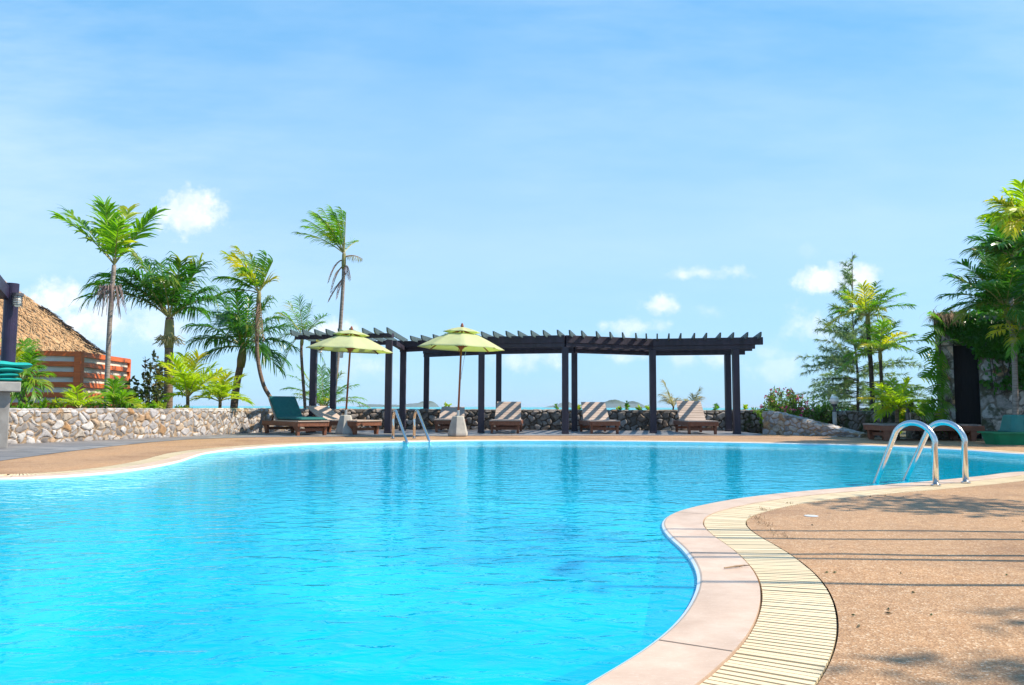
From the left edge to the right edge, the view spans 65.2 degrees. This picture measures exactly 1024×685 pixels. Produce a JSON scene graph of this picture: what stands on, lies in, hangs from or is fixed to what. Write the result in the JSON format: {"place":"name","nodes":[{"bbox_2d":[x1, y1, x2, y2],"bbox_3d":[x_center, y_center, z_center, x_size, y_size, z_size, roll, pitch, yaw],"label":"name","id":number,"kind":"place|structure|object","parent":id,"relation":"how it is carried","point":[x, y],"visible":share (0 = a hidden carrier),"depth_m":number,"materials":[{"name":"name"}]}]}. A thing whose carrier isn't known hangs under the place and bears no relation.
{"place":"outdoors","nodes":[
{"label":"outdoors","id":0,"kind":"place"},
{"bbox_2d":[357,404,398,406],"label":"island","id":1,"kind":"structure","parent":0,"point":[374,405],"depth_m":2839.92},
{"bbox_2d":[0,429,760,460],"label":"grey paving","id":2,"kind":"structure","parent":0,"point":[15,451],"depth_m":18.87,"materials":[{"name":"stone"}]},
{"bbox_2d":[0,382,20,447],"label":"bar counter","id":3,"kind":"object","parent":2,"relation":"on","point":[6,388],"visible":0.95,"depth_m":12.80,"materials":[{"name":"concrete"}]},
{"bbox_2d":[0,377,22,381],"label":"folded cushion","id":4,"kind":"object","parent":3,"relation":"on","point":[7,379],"visible":0.86,"depth_m":12.86,"materials":[{"name":"green fabric"}]},
{"bbox_2d":[0,372,18,376],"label":"folded cushion","id":5,"kind":"object","parent":4,"relation":"on","point":[7,374],"visible":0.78,"depth_m":12.85,"materials":[{"name":"green fabric"}]},
{"bbox_2d":[0,367,23,372],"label":"folded cushion","id":6,"kind":"object","parent":5,"relation":"on","point":[9,369],"visible":0.85,"depth_m":12.86,"materials":[{"name":"green fabric"}]},
{"bbox_2d":[0,361,32,368],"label":"folded cushion","id":7,"kind":"object","parent":6,"relation":"on","point":[22,365],"visible":0.85,"depth_m":12.92,"materials":[{"name":"green fabric"}]},
{"bbox_2d":[0,275,23,377],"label":"pavilion frame","id":8,"kind":"object","parent":3,"relation":"on","point":[11,295],"visible":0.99,"depth_m":13.32,"materials":[{"name":"grey metal"}]},
{"bbox_2d":[262,398,329,435],"bbox_3d":[-5.322,1.795,19.591,0.780,0.894,2.270,4,-6,-38],"label":"sun lounger","id":9,"kind":"object","parent":2,"relation":"on","point":[294,425],"visible":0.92,"depth_m":18.93,"materials":[{"name":"brown wood"}]},
{"bbox_2d":[269,396,326,419],"bbox_3d":[-5.233,1.586,19.496,0.680,0.566,1.946,4,-6,-38],"label":"lounger cushion","id":10,"kind":"object","parent":9,"relation":"on","point":[286,407],"visible":1,"depth_m":19.92,"materials":[{"name":"teal fabric"}]},
{"bbox_2d":[304,406,381,434],"bbox_3d":[-4.340,1.954,20.260,2.270,0.693,0.780,-4,-6,40],"label":"sun lounger","id":11,"kind":"object","parent":2,"relation":"on","point":[329,414],"visible":0.66,"depth_m":19.94,"materials":[{"name":"brown wood"}]},
{"bbox_2d":[305,326,392,434],"bbox_3d":[-4.002,0.922,19.704,1.978,2.663,1.980,0,-5,8],"label":"parasol","id":12,"kind":"object","parent":2,"relation":"on","point":[351,340],"visible":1,"depth_m":19.46,"materials":[{"name":"fabric"}]},
{"bbox_2d":[434,407,465,431],"bbox_3d":[-1.718,2.154,22.559,0.780,0.680,2.270,0,-5,-1],"label":"sun lounger","id":13,"kind":"object","parent":2,"relation":"on","point":[443,420],"visible":0.72,"depth_m":23.05,"materials":[{"name":"white fabric"}]},
{"bbox_2d":[489,402,522,433],"bbox_3d":[-0.133,2.011,21.635,0.780,0.832,2.270,0,-5,3],"label":"sun lounger","id":14,"kind":"object","parent":2,"relation":"on","point":[507,415],"visible":1,"depth_m":22.07,"materials":[{"name":"white fabric"}]},
{"bbox_2d":[290,327,762,433],"bbox_3d":[0.606,1.181,22.606,12.832,2.655,5.592,0,-5,0],"label":"pergola","id":15,"kind":"object","parent":2,"relation":"on","point":[572,343],"visible":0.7,"depth_m":21.30,"materials":[{"name":"brown wood"}]},
{"bbox_2d":[578,402,619,433],"bbox_3d":[2.339,2.025,21.697,0.780,0.832,2.270,0,-5,-3],"label":"sun lounger","id":16,"kind":"object","parent":2,"relation":"on","point":[595,416],"visible":1,"depth_m":22.11,"materials":[{"name":"white fabric"}]},
{"bbox_2d":[673,401,718,433],"bbox_3d":[4.949,2.013,21.672,0.780,0.874,2.270,0,-5,2],"label":"sun lounger","id":17,"kind":"object","parent":2,"relation":"on","point":[691,415],"visible":0.98,"depth_m":22.10,"materials":[{"name":"white fabric"}]},
{"bbox_2d":[406,401,438,406],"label":"island","id":18,"kind":"structure","parent":0,"point":[431,404],"depth_m":3452.64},
{"bbox_2d":[0,431,1023,684],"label":"ground","id":19,"kind":"structure","parent":0,"point":[903,434],"depth_m":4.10,"materials":[{"name":"beige concrete"}]},
{"bbox_2d":[0,338,56,404],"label":"young palm","id":20,"kind":"object","parent":19,"relation":"on","point":[22,353],"visible":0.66,"depth_m":16.42,"materials":[{"name":"green plant"}]},
{"bbox_2d":[10,396,63,408],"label":"garden shrub","id":21,"kind":"object","parent":19,"relation":"on","point":[41,404],"visible":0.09,"depth_m":15.95,"materials":[{"name":"green plant"}]},
{"bbox_2d":[0,282,105,354],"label":"thatched hut","id":22,"kind":"object","parent":19,"relation":"on","point":[50,330],"visible":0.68,"depth_m":24.65,"materials":[{"name":"plant"}]},
{"bbox_2d":[0,350,130,408],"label":"slatted screen","id":23,"kind":"object","parent":19,"relation":"on","point":[76,368],"visible":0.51,"depth_m":19.95,"materials":[{"name":"brown wood"}]},
{"bbox_2d":[53,383,104,408],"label":"young palm","id":24,"kind":"object","parent":19,"relation":"on","point":[77,400],"visible":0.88,"depth_m":16.44,"materials":[{"name":"green plant"}]},
{"bbox_2d":[47,195,170,407],"bbox_3d":[-9.357,-0.677,18.467,2.746,5.701,2.030,-2,-5,22],"label":"palm tree","id":25,"kind":"object","parent":19,"relation":"on","point":[110,231],"visible":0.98,"depth_m":18.34,"materials":[{"name":"green plant"}]},
{"bbox_2d":[85,375,144,408],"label":"young palm","id":26,"kind":"object","parent":19,"relation":"on","point":[115,395],"visible":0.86,"depth_m":17.02,"materials":[{"name":"green plant"}]},
{"bbox_2d":[104,398,133,408],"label":"garden shrub","id":27,"kind":"object","parent":19,"relation":"on","point":[120,406],"visible":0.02,"depth_m":17.28,"materials":[{"name":"green plant"}]},
{"bbox_2d":[119,375,160,407],"bbox_3d":[-9.057,1.534,19.508,1.002,1.469,0.927,4,-6,-39],"label":"dark leaved shrub","id":28,"kind":"object","parent":19,"relation":"on","point":[141,391],"visible":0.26,"depth_m":19.41,"materials":[{"name":"green plant"}]},
{"bbox_2d":[120,396,166,408],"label":"garden shrub","id":29,"kind":"object","parent":19,"relation":"on","point":[160,405],"visible":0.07,"depth_m":17.41,"materials":[{"name":"green plant"}]},
{"bbox_2d":[8,408,290,443],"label":"stone wall","id":30,"kind":"structure","parent":19,"relation":"on","point":[35,425],"depth_m":16.40,"materials":[{"name":"beige stone"}]},
{"bbox_2d":[69,249,233,407],"bbox_3d":[-8.943,-0.026,19.753,3.507,4.612,3.874,3,-5,-33],"label":"palm tree","id":31,"kind":"object","parent":19,"relation":"on","point":[162,293],"visible":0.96,"depth_m":19.68,"materials":[{"name":"green plant"}]},
{"bbox_2d":[141,350,174,403],"bbox_3d":[-9.063,1.253,20.691,1.307,2.214,0.924,-4,-6,43],"label":"dark leaved shrub","id":32,"kind":"object","parent":19,"relation":"on","point":[155,387],"visible":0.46,"depth_m":20.53,"materials":[{"name":"green plant"}]},
{"bbox_2d":[159,400,189,408],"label":"garden shrub","id":33,"kind":"object","parent":19,"relation":"on","point":[184,406],"visible":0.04,"depth_m":18.26,"materials":[{"name":"green plant"}]},
{"bbox_2d":[152,348,231,406],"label":"young palm","id":34,"kind":"object","parent":19,"relation":"on","point":[189,381],"visible":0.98,"depth_m":18.86,"materials":[{"name":"green plant"}]},
{"bbox_2d":[190,371,254,407],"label":"young palm","id":35,"kind":"object","parent":19,"relation":"on","point":[223,393],"visible":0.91,"depth_m":20.00,"materials":[{"name":"green plant"}]},
{"bbox_2d":[179,286,299,407],"bbox_3d":[-8.194,0.468,23.897,3.850,4.297,3.185,-1,-5,15],"label":"palm tree","id":36,"kind":"object","parent":19,"relation":"on","point":[238,324],"visible":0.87,"depth_m":23.78,"materials":[{"name":"green plant"}]},
{"bbox_2d":[208,245,280,397],"bbox_3d":[-7.445,-0.187,22.261,2.016,5.349,1.963,2,-5,-21],"label":"palm tree","id":37,"kind":"object","parent":19,"relation":"on","point":[249,273],"visible":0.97,"depth_m":22.37,"materials":[{"name":"green plant"}]},
{"bbox_2d":[271,292,330,407],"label":"palm tree","id":38,"kind":"object","parent":19,"relation":"on","point":[303,326],"visible":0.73,"depth_m":23.59,"materials":[{"name":"green plant"}]},
{"bbox_2d":[280,364,369,408],"bbox_3d":[-5.774,1.677,24.760,2.655,2.040,2.323,4,-6,-36],"label":"palm clump","id":39,"kind":"object","parent":19,"relation":"on","point":[323,399],"visible":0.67,"depth_m":24.73,"materials":[{"name":"green plant"}]},
{"bbox_2d":[290,204,361,381],"bbox_3d":[-6.015,-0.871,25.780,2.289,7.282,2.199,1,-5,-11],"label":"palm tree","id":40,"kind":"object","parent":19,"relation":"on","point":[331,234],"visible":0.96,"depth_m":25.67,"materials":[{"name":"green plant"}]},
{"bbox_2d":[418,323,504,436],"bbox_3d":[-1.200,0.864,18.781,1.905,2.654,1.906,-1,-5,16],"label":"parasol","id":41,"kind":"object","parent":19,"relation":"on","point":[461,338],"visible":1,"depth_m":18.57,"materials":[{"name":"fabric"}]},
{"bbox_2d":[0,439,1023,684],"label":"drain grating","id":42,"kind":"object","parent":19,"relation":"in","point":[792,637],"visible":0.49,"depth_m":2.87,"materials":[{"name":"beige plastic"}]},
{"bbox_2d":[300,408,724,430],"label":"stone wall","id":43,"kind":"structure","parent":19,"relation":"on","point":[541,419],"depth_m":23.96,"materials":[{"name":"grey stone"}]},
{"bbox_2d":[624,401,629,409],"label":"shrub","id":44,"kind":"object","parent":43,"relation":"on","point":[627,405],"depth_m":24.20,"materials":[{"name":"green plant"}]},
{"bbox_2d":[657,379,684,409],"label":"young palm","id":45,"kind":"object","parent":19,"relation":"on","point":[672,401],"visible":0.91,"depth_m":25.17,"materials":[{"name":"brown plant"}]},
{"bbox_2d":[682,387,707,402],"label":"young palm","id":46,"kind":"object","parent":19,"relation":"on","point":[696,398],"visible":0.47,"depth_m":25.18,"materials":[{"name":"green plant"}]},
{"bbox_2d":[751,407,769,426],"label":"garden shrub","id":47,"kind":"object","parent":19,"relation":"on","point":[758,413],"visible":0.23,"depth_m":22.81,"materials":[{"name":"green plant"}]},
{"bbox_2d":[749,502,797,538],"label":"fallen leaves","id":48,"kind":"object","parent":19,"relation":"on","point":[763,509],"visible":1,"depth_m":4.83,"materials":[{"name":"brown plant"}]},
{"bbox_2d":[760,386,798,413],"bbox_3d":[7.369,1.853,21.997,1.107,1.364,1.200,-1,-5,16],"label":"oleander","id":49,"kind":"object","parent":19,"relation":"on","point":[772,405],"visible":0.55,"depth_m":21.88,"materials":[{"name":"green plant"}]},
{"bbox_2d":[746,523,838,651],"bbox_3d":[-0.880,1.451,9.028,20.301,0.001,13.391,4,-6,-43],"label":"gutter bed","id":50,"kind":"object","parent":19,"relation":"on","point":[761,598],"depth_m":2.73,"materials":[{"name":"grey concrete"}]},
{"bbox_2d":[781,387,812,417],"bbox_3d":[7.641,1.834,21.232,0.933,1.280,0.755,2,-5,-24],"label":"oleander","id":51,"kind":"object","parent":19,"relation":"on","point":[793,404],"visible":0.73,"depth_m":21.24,"materials":[{"name":"green plant"}]},
{"bbox_2d":[732,409,894,437],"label":"stone wall","id":52,"kind":"structure","parent":19,"relation":"on","point":[848,419],"depth_m":20.49,"materials":[{"name":"grey stone"}]},
{"bbox_2d":[762,411,867,437],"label":"stone wall","id":53,"kind":"structure","parent":19,"relation":"on","point":[779,423],"depth_m":20.20,"materials":[{"name":"grey stone"}]},
{"bbox_2d":[808,394,832,423],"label":"garden shrub","id":54,"kind":"object","parent":19,"relation":"on","point":[819,414],"visible":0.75,"depth_m":20.81,"materials":[{"name":"green plant"}]},
{"bbox_2d":[829,396,838,425],"bbox_3d":[8.193,1.878,20.318,0.223,1.042,0.223,0,-5,0],"label":"garden lamp","id":55,"kind":"object","parent":19,"relation":"on","point":[834,400],"visible":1,"depth_m":20.28,"materials":[{"name":"plastic"}]},
{"bbox_2d":[783,254,930,410],"bbox_3d":[12.514,-0.099,29.344,4.980,6.460,5.316,0,-5,0],"label":"casuarina tree","id":56,"kind":"object","parent":19,"relation":"on","point":[841,387],"visible":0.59,"depth_m":28.90,"materials":[{"name":"green plant"}]},
{"bbox_2d":[824,280,916,410],"bbox_3d":[9.359,0.350,20.872,2.507,4.187,1.932,0,-5,0],"label":"palm tree","id":57,"kind":"object","parent":19,"relation":"on","point":[872,306],"visible":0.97,"depth_m":20.98,"materials":[{"name":"green plant"}]},
{"bbox_2d":[834,318,929,408],"bbox_3d":[9.594,0.877,20.460,2.607,3.072,1.716,2,-5,-17],"label":"palm tree","id":58,"kind":"object","parent":19,"relation":"on","point":[880,343],"visible":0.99,"depth_m":20.51,"materials":[{"name":"green plant"}]},
{"bbox_2d":[856,376,930,438],"bbox_3d":[8.700,1.484,18.142,1.815,1.484,1.377,0,-5,0],"label":"palm clump","id":59,"kind":"object","parent":19,"relation":"on","point":[895,395],"visible":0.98,"depth_m":18.09,"materials":[{"name":"green plant"}]},
{"bbox_2d":[876,399,914,433],"bbox_3d":[10.134,1.974,21.148,1.118,1.082,1.445,-3,-6,38],"label":"garden shrub","id":60,"kind":"object","parent":19,"relation":"on","point":[902,411],"visible":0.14,"depth_m":20.97,"materials":[{"name":"green plant"}]},
{"bbox_2d":[906,403,913,412],"bbox_3d":[9.417,1.837,18.917,0.140,0.830,0.140,0,-5,0],"label":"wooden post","id":61,"kind":"object","parent":19,"relation":"on","point":[908,410],"visible":0.21,"depth_m":18.89,"materials":[{"name":"brown wood"}]},
{"bbox_2d":[862,423,969,439],"bbox_3d":[9.206,2.004,18.040,2.270,0.347,0.780,0,-5,-2],"label":"sun lounger","id":62,"kind":"object","parent":19,"relation":"on","point":[950,436],"visible":0.09,"depth_m":18.09,"materials":[{"name":"brown wood"}]},
{"bbox_2d":[863,424,984,440],"bbox_3d":[8.986,1.959,17.491,2.270,0.347,0.780,0,-5,-2],"label":"sun lounger","id":63,"kind":"object","parent":19,"relation":"on","point":[888,429],"visible":0.69,"depth_m":17.14,"materials":[{"name":"brown wood"}]},
{"bbox_2d":[905,412,943,438],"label":"stone wall","id":64,"kind":"structure","parent":19,"relation":"on","point":[915,434],"depth_m":18.42,"materials":[{"name":"grey stone"}]},
{"bbox_2d":[917,395,935,412],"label":"garden shrub","id":65,"kind":"object","parent":19,"relation":"on","point":[922,406],"visible":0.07,"depth_m":20.60,"materials":[{"name":"green plant"}]},
{"bbox_2d":[933,316,1023,438],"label":"stone tower","id":66,"kind":"structure","parent":19,"relation":"on","point":[972,400],"depth_m":18.58,"materials":[{"name":"stone"}]},
{"bbox_2d":[913,311,959,434],"bbox_3d":[9.697,0.682,18.308,1.221,2.828,0.832,0,-5,0],"label":"climbing philodendron","id":67,"kind":"object","parent":66,"relation":"attached to","point":[930,374],"visible":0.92,"depth_m":18.36,"materials":[{"name":"green plant"}]},
{"bbox_2d":[920,304,963,327],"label":"dry grass","id":68,"kind":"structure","parent":66,"relation":"on","point":[944,316],"depth_m":18.61,"materials":[{"name":"beige plant"}]},
{"bbox_2d":[953,344,981,438],"bbox_3d":[10.652,1.157,18.696,0.610,2.260,0.070,-2,-5,28],"label":"door","id":69,"kind":"structure","parent":66,"relation":"in","point":[966,372],"depth_m":18.69,"materials":[{"name":"black wood"}]},
{"bbox_2d":[936,309,1023,394],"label":"ivy","id":70,"kind":"object","parent":66,"relation":"attached to","point":[972,332],"visible":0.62,"depth_m":18.19,"materials":[{"name":"green plant"}]},
{"bbox_2d":[935,249,1023,414],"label":"palm tree","id":71,"kind":"object","parent":19,"relation":"on","point":[1000,290],"visible":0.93,"depth_m":16.79,"materials":[{"name":"green plant"}]},
{"bbox_2d":[959,216,1023,307],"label":"palm tree","id":72,"kind":"object","parent":19,"relation":"on","point":[997,245],"visible":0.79,"depth_m":21.21,"materials":[{"name":"green plant"}]},
{"bbox_2d":[972,213,1023,312],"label":"leafy tree","id":73,"kind":"object","parent":19,"relation":"on","point":[984,309],"visible":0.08,"depth_m":23.63,"materials":[{"name":"green plant"}]},
{"bbox_2d":[975,179,1023,240],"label":"palm tree","id":74,"kind":"object","parent":19,"relation":"on","point":[1011,205],"visible":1,"depth_m":16.25,"materials":[{"name":"green plant"}]},
{"bbox_2d":[977,431,1023,444],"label":"lounge chair","id":75,"kind":"object","parent":19,"relation":"on","point":[1002,438],"visible":0.91,"depth_m":15.41,"materials":[{"name":"green plastic"}]},
{"bbox_2d":[998,415,1023,431],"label":"plastic tub","id":76,"kind":"object","parent":75,"relation":"on","point":[1012,423],"visible":1,"depth_m":15.50,"materials":[{"name":"teal plastic"}]},
{"bbox_2d":[985,303,1023,361],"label":"palm tree","id":77,"kind":"object","parent":19,"relation":"on","point":[1020,332],"visible":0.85,"depth_m":16.37,"materials":[{"name":"green plant"}]},
{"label":"pool basin","id":78,"kind":"structure","parent":19,"relation":"in","visible":0},
{"bbox_2d":[0,441,1023,684],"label":"pool water","id":79,"kind":"structure","parent":78,"relation":"in","point":[494,563],"depth_m":3.81,"materials":[{"name":"blue liquid"}]},
{"bbox_2d":[0,440,1023,684],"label":"pool coping","id":80,"kind":"object","parent":78,"relation":"on","point":[722,612],"visible":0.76,"depth_m":2.88,"materials":[{"name":"beige stone"}]},
{"bbox_2d":[391,409,430,442],"bbox_3d":[-2.079,2.180,16.570,0.562,1.580,1.623,2,-5,-20],"label":"pool ladder","id":81,"kind":"object","parent":80,"relation":"attached to","point":[395,411],"visible":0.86,"depth_m":16.96,"materials":[{"name":"metal"}]},
{"bbox_2d":[11,475,975,650],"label":"coping joints","id":82,"kind":"object","parent":80,"relation":"on","point":[679,642],"visible":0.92,"depth_m":2.37,"materials":[{"name":"grey concrete"}]},
{"bbox_2d":[724,565,749,568],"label":"dry twig","id":83,"kind":"object","parent":80,"relation":"on","point":[736,566],"visible":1,"depth_m":3.47,"materials":[{"name":"brown wood"}]},
{"bbox_2d":[873,420,970,485],"bbox_3d":[3.866,1.508,7.624,0.610,1.540,0.746,3,-5,-32],"label":"pool ladder","id":84,"kind":"object","parent":80,"relation":"attached to","point":[928,432],"visible":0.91,"depth_m":7.52,"materials":[{"name":"metal"}]},
{"bbox_2d":[0,440,1023,684],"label":"waterline rim","id":85,"kind":"object","parent":78,"relation":"attached to","point":[682,550],"visible":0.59,"depth_m":10.59,"materials":[{"name":"white tile"}]},
{"bbox_2d":[0,0,1023,407],"label":"sky","id":86,"kind":"structure","parent":0,"point":[629,167],"materials":[{"name":"blue"}]},
{"bbox_2d":[173,405,935,409],"bbox_3d":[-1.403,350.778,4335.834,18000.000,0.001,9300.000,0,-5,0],"label":"sea","id":87,"kind":"structure","parent":0,"point":[527,408],"depth_m":1945.38,"materials":[{"name":"blue liquid"}]},
{"bbox_2d":[548,402,581,407],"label":"island","id":88,"kind":"structure","parent":0,"point":[558,405],"depth_m":3748.41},
{"bbox_2d":[605,400,648,407],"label":"island","id":89,"kind":"structure","parent":0,"point":[615,404],"depth_m":3437.91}
]}

